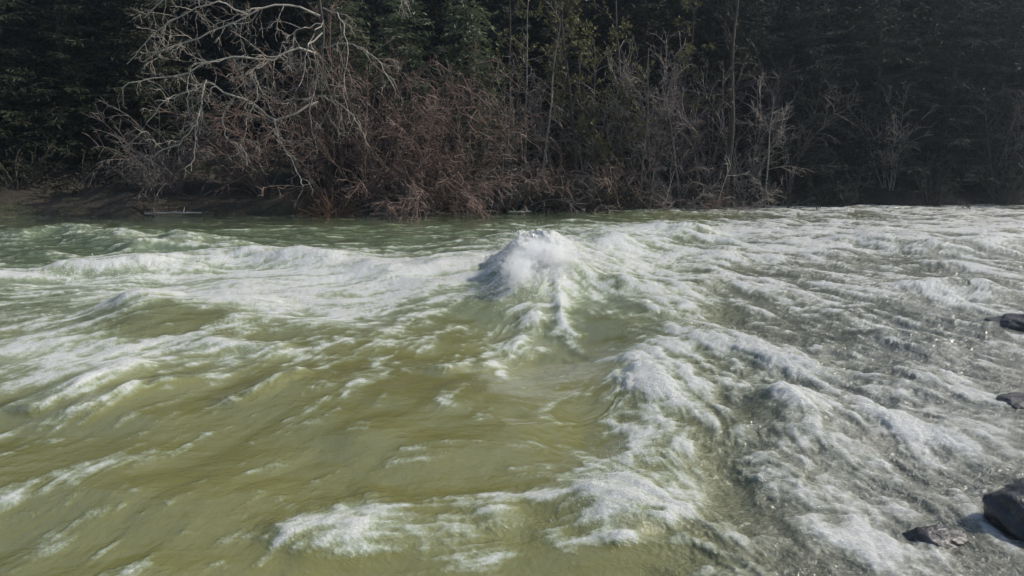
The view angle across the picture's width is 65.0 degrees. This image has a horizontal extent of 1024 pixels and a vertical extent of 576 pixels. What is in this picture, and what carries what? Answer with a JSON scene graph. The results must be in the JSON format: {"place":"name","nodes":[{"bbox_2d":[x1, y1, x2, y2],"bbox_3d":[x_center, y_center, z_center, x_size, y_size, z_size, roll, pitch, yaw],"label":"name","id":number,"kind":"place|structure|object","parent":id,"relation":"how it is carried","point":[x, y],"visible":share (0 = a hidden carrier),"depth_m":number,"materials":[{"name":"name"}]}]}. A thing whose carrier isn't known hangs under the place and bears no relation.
{"place":"outdoors","nodes":[
{"label":"outdoors","id":0,"kind":"place"},
{"bbox_2d":[0,204,1023,575],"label":"river water","id":1,"kind":"structure","parent":0,"point":[404,396],"depth_m":8.54,"materials":[{"name":"liquid"}]},
{"bbox_2d":[38,204,865,551],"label":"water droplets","id":2,"kind":"object","parent":1,"relation":"on","point":[540,248],"visible":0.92,"depth_m":15.03,"materials":[{"name":"white"}]},
{"bbox_2d":[902,524,967,548],"bbox_3d":[2.865,1.708,5.430,0.402,0.163,0.294,-1,10,-8],"label":"rock","id":3,"kind":"object","parent":1,"relation":"in","point":[946,537],"visible":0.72,"depth_m":5.39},
{"bbox_2d":[982,478,1023,541],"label":"rock","id":4,"kind":"object","parent":1,"relation":"in","point":[1003,508],"visible":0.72,"depth_m":5.55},
{"bbox_2d":[984,313,1023,330],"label":"rock","id":5,"kind":"object","parent":1,"relation":"in","point":[1013,320],"visible":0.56,"depth_m":11.71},
{"bbox_2d":[996,392,1023,408],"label":"rock","id":6,"kind":"object","parent":1,"relation":"in","point":[1014,400],"visible":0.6,"depth_m":8.21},
{"bbox_2d":[0,99,1023,217],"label":"ground","id":7,"kind":"structure","parent":0,"point":[102,201],"depth_m":35.98,"materials":[{"name":"soil"}]},
{"bbox_2d":[0,7,41,143],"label":"conifer","id":8,"kind":"object","parent":7,"relation":"on","point":[9,33],"visible":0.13,"depth_m":41.79,"materials":[{"name":"green plant"}]},
{"bbox_2d":[0,0,67,190],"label":"conifer","id":9,"kind":"object","parent":7,"relation":"on","point":[11,113],"visible":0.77,"depth_m":35.57,"materials":[{"name":"green plant"}]},
{"bbox_2d":[0,129,75,190],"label":"bank bush","id":10,"kind":"object","parent":7,"relation":"on","point":[32,179],"visible":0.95,"depth_m":33.69,"materials":[{"name":"brown plant"}]},
{"bbox_2d":[2,0,125,123],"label":"conifer","id":11,"kind":"object","parent":7,"relation":"on","point":[81,37],"visible":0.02,"depth_m":43.84,"materials":[{"name":"green plant"}]},
{"bbox_2d":[0,0,147,140],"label":"conifer","id":12,"kind":"object","parent":7,"relation":"on","point":[38,43],"visible":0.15,"depth_m":41.09,"materials":[{"name":"green plant"}]},
{"bbox_2d":[0,0,148,170],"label":"conifer","id":13,"kind":"object","parent":7,"relation":"on","point":[73,142],"visible":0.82,"depth_m":36.57,"materials":[{"name":"green plant"}]},
{"bbox_2d":[4,0,167,102],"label":"conifer","id":14,"kind":"object","parent":7,"relation":"on","point":[10,9],"visible":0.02,"depth_m":48.88,"materials":[{"name":"green plant"}]},
{"bbox_2d":[41,141,132,198],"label":"bank bush","id":15,"kind":"object","parent":7,"relation":"on","point":[88,168],"visible":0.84,"depth_m":33.86,"materials":[{"name":"brown plant"}]},
{"bbox_2d":[53,0,196,133],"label":"conifer","id":16,"kind":"object","parent":7,"relation":"on","point":[101,14],"visible":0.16,"depth_m":41.85,"materials":[{"name":"green plant"}]},
{"bbox_2d":[60,0,229,180],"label":"conifer","id":17,"kind":"object","parent":7,"relation":"on","point":[134,33],"visible":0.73,"depth_m":37.41,"materials":[{"name":"green plant"}]},
{"bbox_2d":[94,0,214,122],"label":"conifer","id":18,"kind":"object","parent":7,"relation":"on","point":[161,10],"visible":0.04,"depth_m":46.26,"materials":[{"name":"green plant"}]},
{"bbox_2d":[64,92,249,216],"bbox_3d":[-14.301,-5.329,33.114,6.875,5.639,7.203,9,13,40],"label":"twiggy shrub","id":19,"kind":"object","parent":7,"relation":"on","point":[162,188],"visible":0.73,"depth_m":33.12,"materials":[{"name":"plant"}]},
{"bbox_2d":[144,207,201,214],"bbox_3d":[-13.930,-2.957,31.048,3.942,0.363,0.181,1,10,3],"label":"driftwood log","id":20,"kind":"object","parent":7,"relation":"on","point":[162,213],"visible":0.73,"depth_m":30.99,"materials":[{"name":"wood"}]},
{"bbox_2d":[153,0,255,115],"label":"conifer","id":21,"kind":"object","parent":7,"relation":"on","point":[202,32],"visible":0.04,"depth_m":45.35,"materials":[{"name":"green plant"}]},
{"bbox_2d":[113,0,311,140],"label":"conifer","id":22,"kind":"object","parent":7,"relation":"on","point":[222,82],"visible":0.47,"depth_m":41.89,"materials":[{"name":"green plant"}]},
{"bbox_2d":[159,82,307,199],"bbox_3d":[-11.689,-5.019,33.089,5.048,7.226,9.060,-7,12,-34],"label":"twiggy shrub","id":23,"kind":"object","parent":7,"relation":"on","point":[244,168],"visible":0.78,"depth_m":33.01,"materials":[{"name":"plant"}]},
{"bbox_2d":[114,0,410,207],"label":"bare tree","id":24,"kind":"object","parent":7,"relation":"on","point":[309,105],"visible":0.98,"depth_m":30.44,"materials":[{"name":"grey plant"}]},
{"bbox_2d":[201,0,335,130],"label":"conifer","id":25,"kind":"object","parent":7,"relation":"on","point":[263,3],"visible":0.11,"depth_m":43.44,"materials":[{"name":"green plant"}]},
{"bbox_2d":[217,0,339,141],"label":"conifer","id":26,"kind":"object","parent":7,"relation":"on","point":[288,29],"visible":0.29,"depth_m":42.33,"materials":[{"name":"green plant"}]},
{"bbox_2d":[146,0,448,192],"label":"twiggy shrub","id":27,"kind":"object","parent":7,"relation":"on","point":[324,170],"visible":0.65,"depth_m":33.58,"materials":[{"name":"plant"}]},
{"bbox_2d":[290,184,379,217],"bbox_3d":[-7.150,-2.976,31.684,2.945,2.306,3.657,-10,14,-43],"label":"rusty brush","id":28,"kind":"object","parent":7,"relation":"on","point":[329,211],"visible":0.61,"depth_m":31.22,"materials":[{"name":"brown plant"}]},
{"bbox_2d":[253,0,420,142],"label":"conifer","id":29,"kind":"object","parent":7,"relation":"on","point":[369,9],"visible":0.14,"depth_m":41.55,"materials":[{"name":"green plant"}]},
{"bbox_2d":[281,0,393,182],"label":"cedar tree","id":30,"kind":"object","parent":7,"relation":"on","point":[343,7],"visible":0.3,"depth_m":36.02,"materials":[{"name":"green plant"}]},
{"bbox_2d":[268,0,409,83],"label":"conifer","id":31,"kind":"object","parent":7,"relation":"on","point":[350,37],"visible":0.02,"depth_m":49.24,"materials":[{"name":"green plant"}]},
{"bbox_2d":[291,0,415,101],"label":"conifer","id":32,"kind":"object","parent":7,"relation":"on","point":[318,21],"visible":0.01,"depth_m":45.80,"materials":[{"name":"green plant"}]},
{"bbox_2d":[256,61,484,219],"bbox_3d":[-5.097,-5.406,33.199,9.278,7.650,9.782,0,10,0],"label":"twiggy shrub","id":33,"kind":"object","parent":7,"relation":"on","point":[381,176],"visible":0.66,"depth_m":31.72,"materials":[{"name":"plant"}]},
{"bbox_2d":[261,15,517,194],"bbox_3d":[-4.309,-7.569,33.595,9.840,7.745,10.894,-7,12,-34],"label":"twiggy shrub","id":34,"kind":"object","parent":7,"relation":"on","point":[457,85],"visible":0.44,"depth_m":33.83,"materials":[{"name":"plant"}]},
{"bbox_2d":[342,177,453,214],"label":"twiggy shrub","id":35,"kind":"object","parent":7,"relation":"on","point":[406,192],"visible":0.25,"depth_m":31.76,"materials":[{"name":"brown plant"}]},
{"bbox_2d":[359,0,436,68],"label":"conifer","id":36,"kind":"object","parent":7,"relation":"on","point":[383,11],"visible":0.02,"depth_m":50.23,"materials":[{"name":"green plant"}]},
{"bbox_2d":[353,0,466,187],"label":"cedar tree","id":37,"kind":"object","parent":7,"relation":"on","point":[394,32],"visible":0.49,"depth_m":35.06,"materials":[{"name":"green plant"}]},
{"bbox_2d":[374,0,457,129],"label":"conifer","id":38,"kind":"object","parent":7,"relation":"on","point":[439,8],"visible":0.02,"depth_m":45.11,"materials":[{"name":"green plant"}]},
{"bbox_2d":[364,0,504,151],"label":"conifer","id":39,"kind":"object","parent":7,"relation":"on","point":[431,14],"visible":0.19,"depth_m":41.84,"materials":[{"name":"green plant"}]},
{"bbox_2d":[349,82,525,220],"bbox_3d":[-3.437,-4.462,32.131,8.133,7.304,9.807,0,10,0],"label":"twiggy shrub","id":40,"kind":"object","parent":7,"relation":"on","point":[456,187],"visible":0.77,"depth_m":31.10,"materials":[{"name":"plant"}]},
{"bbox_2d":[348,44,563,189],"bbox_3d":[-2.236,-7.090,33.404,7.794,6.673,8.893,-5,11,-28],"label":"twiggy shrub","id":41,"kind":"object","parent":7,"relation":"on","point":[483,124],"visible":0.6,"depth_m":33.39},
{"bbox_2d":[415,0,517,180],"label":"cedar tree","id":42,"kind":"object","parent":7,"relation":"on","point":[466,55],"visible":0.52,"depth_m":35.62,"materials":[{"name":"green plant"}]},
{"bbox_2d":[393,0,550,107],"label":"conifer","id":43,"kind":"object","parent":7,"relation":"on","point":[488,33],"visible":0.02,"depth_m":49.36,"materials":[{"name":"green plant"}]},
{"bbox_2d":[416,116,554,197],"bbox_3d":[-1.165,-5.300,33.575,5.740,3.762,6.005,-9,13,-42],"label":"bank bush","id":44,"kind":"object","parent":7,"relation":"on","point":[495,165],"visible":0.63,"depth_m":33.12,"materials":[{"name":"brown plant"}]},
{"bbox_2d":[423,54,550,190],"bbox_3d":[-0.792,-7.144,35.006,4.756,6.276,4.243,7,12,36],"label":"twig sapling","id":45,"kind":"object","parent":7,"relation":"on","point":[517,125],"visible":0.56,"depth_m":34.79,"materials":[{"name":"brown plant"}]},
{"bbox_2d":[419,0,562,173],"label":"conifer","id":46,"kind":"object","parent":7,"relation":"on","point":[499,18],"visible":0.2,"depth_m":41.09,"materials":[{"name":"green plant"}]},
{"bbox_2d":[473,0,538,188],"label":"leafy tree","id":47,"kind":"object","parent":7,"relation":"on","point":[521,47],"visible":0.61,"depth_m":35.20,"materials":[{"name":"green plant"}]},
{"bbox_2d":[474,0,552,140],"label":"conifer","id":48,"kind":"object","parent":7,"relation":"on","point":[505,59],"visible":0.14,"depth_m":44.33,"materials":[{"name":"green plant"}]},
{"bbox_2d":[456,124,586,215],"bbox_3d":[0.270,-4.678,33.240,4.168,4.144,6.151,-4,11,-20],"label":"arching shrub","id":49,"kind":"object","parent":7,"relation":"on","point":[515,204],"visible":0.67,"depth_m":33.03,"materials":[{"name":"brown plant"}]},
{"bbox_2d":[466,154,591,213],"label":"arching shrub","id":50,"kind":"object","parent":7,"relation":"on","point":[532,177],"visible":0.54,"depth_m":33.23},
{"bbox_2d":[507,0,552,184],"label":"slender tree","id":51,"kind":"object","parent":7,"relation":"on","point":[526,66],"visible":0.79,"depth_m":34.61,"materials":[{"name":"grey plant"}]},
{"bbox_2d":[496,166,567,211],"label":"bank bush","id":52,"kind":"object","parent":7,"relation":"on","point":[546,206],"visible":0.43,"depth_m":33.62,"materials":[{"name":"brown plant"}]},
{"bbox_2d":[456,48,613,195],"bbox_3d":[0.885,-7.119,35.433,7.081,6.493,4.578,0,10,0],"label":"twig sapling","id":53,"kind":"object","parent":7,"relation":"on","point":[540,131],"visible":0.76,"depth_m":34.94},
{"bbox_2d":[521,0,576,196],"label":"slender tree","id":54,"kind":"object","parent":7,"relation":"on","point":[550,112],"visible":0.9,"depth_m":34.08,"materials":[{"name":"grey plant"}]},
{"bbox_2d":[493,160,609,212],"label":"arching shrub","id":55,"kind":"object","parent":7,"relation":"on","point":[562,191],"visible":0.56,"depth_m":33.30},
{"bbox_2d":[500,0,604,103],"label":"conifer","id":56,"kind":"object","parent":7,"relation":"on","point":[534,20],"visible":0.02,"depth_m":51.20,"materials":[{"name":"green plant"}]},
{"bbox_2d":[531,0,577,185],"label":"slender tree","id":57,"kind":"object","parent":7,"relation":"on","point":[564,106],"visible":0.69,"depth_m":35.13,"materials":[{"name":"green plant"}]},
{"bbox_2d":[501,0,616,157],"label":"conifer","id":58,"kind":"object","parent":7,"relation":"on","point":[570,60],"visible":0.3,"depth_m":42.53,"materials":[{"name":"green plant"}]},
{"bbox_2d":[512,0,614,150],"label":"conifer","id":59,"kind":"object","parent":7,"relation":"on","point":[537,28],"visible":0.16,"depth_m":44.40,"materials":[{"name":"green plant"}]},
{"bbox_2d":[526,173,605,209],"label":"bank bush","id":60,"kind":"object","parent":7,"relation":"on","point":[571,199],"visible":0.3,"depth_m":34.13,"materials":[{"name":"brown plant"}]},
{"bbox_2d":[534,141,619,213],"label":"arching shrub","id":61,"kind":"object","parent":7,"relation":"on","point":[589,190],"visible":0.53,"depth_m":33.70,"materials":[{"name":"brown plant"}]},
{"bbox_2d":[528,0,628,208],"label":"leafy tree","id":62,"kind":"object","parent":7,"relation":"on","point":[574,155],"visible":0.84,"depth_m":34.25,"materials":[{"name":"green plant"}]},
{"bbox_2d":[538,36,657,194],"bbox_3d":[3.911,-7.562,35.996,5.392,7.115,4.811,-1,10,-8],"label":"twig sapling","id":63,"kind":"object","parent":7,"relation":"on","point":[592,140],"visible":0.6,"depth_m":35.55,"materials":[{"name":"brown plant"}]},
{"bbox_2d":[537,147,684,212],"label":"arching shrub","id":64,"kind":"object","parent":7,"relation":"on","point":[606,178],"visible":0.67,"depth_m":33.61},
{"bbox_2d":[582,0,654,197],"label":"leafy tree","id":65,"kind":"object","parent":7,"relation":"on","point":[637,68],"visible":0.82,"depth_m":35.29,"materials":[{"name":"green plant"}]},
{"bbox_2d":[586,166,650,209],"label":"bank bush","id":66,"kind":"object","parent":7,"relation":"on","point":[608,195],"visible":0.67,"depth_m":33.87,"materials":[{"name":"brown plant"}]},
{"bbox_2d":[566,0,688,134],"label":"conifer","id":67,"kind":"object","parent":7,"relation":"on","point":[604,27],"visible":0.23,"depth_m":46.49,"materials":[{"name":"green plant"}]},
{"bbox_2d":[576,0,704,102],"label":"conifer","id":68,"kind":"object","parent":7,"relation":"on","point":[629,6],"visible":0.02,"depth_m":49.35,"materials":[{"name":"green plant"}]},
{"bbox_2d":[591,29,704,197],"bbox_3d":[6.125,-7.760,36.206,5.194,7.682,5.822,4,11,20],"label":"twig sapling","id":69,"kind":"object","parent":7,"relation":"on","point":[657,124],"visible":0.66,"depth_m":35.60,"materials":[{"name":"grey plant"}]},
{"bbox_2d":[571,0,725,182],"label":"conifer","id":70,"kind":"object","parent":7,"relation":"on","point":[645,11],"visible":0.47,"depth_m":41.22,"materials":[{"name":"green plant"}]},
{"bbox_2d":[595,48,701,208],"bbox_3d":[5.609,-6.185,33.585,4.330,7.448,4.053,-5,11,-26],"label":"bare sapling","id":71,"kind":"object","parent":7,"relation":"on","point":[646,129],"visible":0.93,"depth_m":33.59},
{"bbox_2d":[634,0,715,194],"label":"leafy tree","id":72,"kind":"object","parent":7,"relation":"on","point":[689,52],"visible":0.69,"depth_m":35.36,"materials":[{"name":"green plant"}]},
{"bbox_2d":[615,0,743,150],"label":"conifer","id":73,"kind":"object","parent":7,"relation":"on","point":[686,18],"visible":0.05,"depth_m":46.47,"materials":[{"name":"green plant"}]},
{"bbox_2d":[651,179,710,210],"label":"bank bush","id":74,"kind":"object","parent":7,"relation":"on","point":[691,187],"visible":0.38,"depth_m":34.74,"materials":[{"name":"brown plant"}]},
{"bbox_2d":[614,51,750,211],"bbox_3d":[7.426,-6.252,34.421,5.769,7.598,4.310,-7,12,-37],"label":"bare sapling","id":75,"kind":"object","parent":7,"relation":"on","point":[671,128],"visible":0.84,"depth_m":34.35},
{"bbox_2d":[620,148,748,211],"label":"arching shrub","id":76,"kind":"object","parent":7,"relation":"on","point":[694,201],"visible":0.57,"depth_m":34.54,"materials":[{"name":"brown plant"}]},
{"bbox_2d":[623,0,767,120],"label":"conifer","id":77,"kind":"object","parent":7,"relation":"on","point":[716,32],"visible":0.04,"depth_m":48.53,"materials":[{"name":"green plant"}]},
{"bbox_2d":[646,47,761,204],"bbox_3d":[8.790,-7.279,37.154,5.562,7.889,8.604,1,10,4],"label":"twig sapling","id":78,"kind":"object","parent":7,"relation":"on","point":[689,151],"visible":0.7,"depth_m":36.40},
{"bbox_2d":[667,185,756,211],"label":"arching shrub","id":79,"kind":"object","parent":7,"relation":"on","point":[711,205],"visible":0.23,"depth_m":34.23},
{"bbox_2d":[638,0,799,183],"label":"conifer","id":80,"kind":"object","parent":7,"relation":"on","point":[713,28],"visible":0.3,"depth_m":40.70,"materials":[{"name":"green plant"}]},
{"bbox_2d":[698,0,764,206],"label":"dark tree","id":81,"kind":"object","parent":7,"relation":"on","point":[730,97],"visible":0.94,"depth_m":35.07,"materials":[{"name":"green plant"}]},
{"bbox_2d":[685,155,785,208],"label":"arching shrub","id":82,"kind":"object","parent":7,"relation":"on","point":[761,201],"visible":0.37,"depth_m":35.22,"materials":[{"name":"brown plant"}]},
{"bbox_2d":[683,70,803,205],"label":"twig sapling","id":83,"kind":"object","parent":7,"relation":"on","point":[754,152],"visible":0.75,"depth_m":36.26,"materials":[{"name":"grey plant"}]},
{"bbox_2d":[685,0,829,201],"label":"conifer","id":84,"kind":"object","parent":7,"relation":"on","point":[762,40],"visible":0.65,"depth_m":37.99,"materials":[{"name":"green plant"}]},
{"bbox_2d":[718,97,814,208],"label":"bare sapling","id":85,"kind":"object","parent":7,"relation":"on","point":[769,130],"visible":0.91,"depth_m":35.26,"materials":[{"name":"grey plant"}]},
{"bbox_2d":[713,169,820,209],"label":"bank bush","id":86,"kind":"object","parent":7,"relation":"on","point":[782,204],"visible":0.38,"depth_m":35.44,"materials":[{"name":"brown plant"}]},
{"bbox_2d":[692,37,862,194],"bbox_3d":[12.080,-7.904,37.477,7.733,7.090,4.999,4,11,20],"label":"twig sapling","id":87,"kind":"object","parent":7,"relation":"on","point":[804,146],"visible":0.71,"depth_m":36.73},
{"bbox_2d":[722,0,847,146],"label":"conifer","id":88,"kind":"object","parent":7,"relation":"on","point":[775,20],"visible":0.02,"depth_m":45.55,"materials":[{"name":"green plant"}]},
{"bbox_2d":[716,0,857,183],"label":"conifer","id":89,"kind":"object","parent":7,"relation":"on","point":[775,28],"visible":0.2,"depth_m":41.66,"materials":[{"name":"green plant"}]},
{"bbox_2d":[736,0,851,106],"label":"conifer","id":90,"kind":"object","parent":7,"relation":"on","point":[777,21],"depth_m":50.16,"materials":[{"name":"green plant"}]},
{"bbox_2d":[736,0,882,204],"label":"conifer","id":91,"kind":"object","parent":7,"relation":"on","point":[813,48],"visible":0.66,"depth_m":37.35,"materials":[{"name":"green plant"}]},
{"bbox_2d":[784,0,874,147],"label":"conifer","id":92,"kind":"object","parent":7,"relation":"on","point":[835,18],"visible":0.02,"depth_m":45.26,"materials":[{"name":"green plant"}]},
{"bbox_2d":[797,160,879,206],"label":"bank bush","id":93,"kind":"object","parent":7,"relation":"on","point":[844,192],"visible":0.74,"depth_m":36.16,"materials":[{"name":"brown plant"}]},
{"bbox_2d":[799,0,902,126],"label":"conifer","id":94,"kind":"object","parent":7,"relation":"on","point":[833,16],"visible":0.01,"depth_m":49.38,"materials":[{"name":"green plant"}]},
{"bbox_2d":[783,0,942,174],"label":"conifer","id":95,"kind":"object","parent":7,"relation":"on","point":[844,52],"visible":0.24,"depth_m":41.48,"materials":[{"name":"green plant"}]},
{"bbox_2d":[810,0,948,187],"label":"conifer","id":96,"kind":"object","parent":7,"relation":"on","point":[875,114],"visible":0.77,"depth_m":38.37,"materials":[{"name":"green plant"}]},
{"bbox_2d":[837,81,941,190],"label":"twig sapling","id":97,"kind":"object","parent":7,"relation":"on","point":[893,156],"visible":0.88,"depth_m":37.74,"materials":[{"name":"grey plant"}]},
{"bbox_2d":[863,0,972,175],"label":"conifer","id":98,"kind":"object","parent":7,"relation":"on","point":[924,19],"visible":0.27,"depth_m":42.46,"materials":[{"name":"green plant"}]},
{"bbox_2d":[851,0,985,126],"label":"conifer","id":99,"kind":"object","parent":7,"relation":"on","point":[904,10],"visible":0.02,"depth_m":49.68,"materials":[{"name":"green plant"}]},
{"bbox_2d":[882,147,983,208],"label":"bank bush","id":100,"kind":"object","parent":7,"relation":"on","point":[941,188],"visible":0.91,"depth_m":36.76,"materials":[{"name":"brown plant"}]},
{"bbox_2d":[867,0,999,154],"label":"conifer","id":101,"kind":"object","parent":7,"relation":"on","point":[931,14],"visible":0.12,"depth_m":43.72,"materials":[{"name":"green plant"}]},
{"bbox_2d":[877,0,1022,188],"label":"conifer","id":102,"kind":"object","parent":7,"relation":"on","point":[958,51],"visible":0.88,"depth_m":38.23,"materials":[{"name":"green plant"}]},
{"bbox_2d":[925,0,1023,154],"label":"conifer","id":103,"kind":"object","parent":7,"relation":"on","point":[998,3],"visible":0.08,"depth_m":44.38,"materials":[{"name":"green plant"}]},
{"bbox_2d":[931,0,1023,190],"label":"conifer","id":104,"kind":"object","parent":7,"relation":"on","point":[990,83],"visible":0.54,"depth_m":38.84,"materials":[{"name":"green plant"}]},
{"bbox_2d":[949,83,1023,190],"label":"twig sapling","id":105,"kind":"object","parent":7,"relation":"on","point":[1013,122],"visible":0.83,"depth_m":38.09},
{"bbox_2d":[961,147,1023,205],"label":"bank bush","id":106,"kind":"object","parent":7,"relation":"on","point":[1018,178],"visible":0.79,"depth_m":37.31,"materials":[{"name":"brown plant"}]},
{"bbox_2d":[963,10,1023,173],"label":"conifer","id":107,"kind":"object","parent":7,"relation":"on","point":[1011,80],"visible":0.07,"depth_m":42.45,"materials":[{"name":"green plant"}]},
{"bbox_2d":[986,41,1023,183],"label":"conifer","id":108,"kind":"object","parent":7,"relation":"on","point":[1006,118],"visible":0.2,"depth_m":39.98,"materials":[{"name":"green plant"}]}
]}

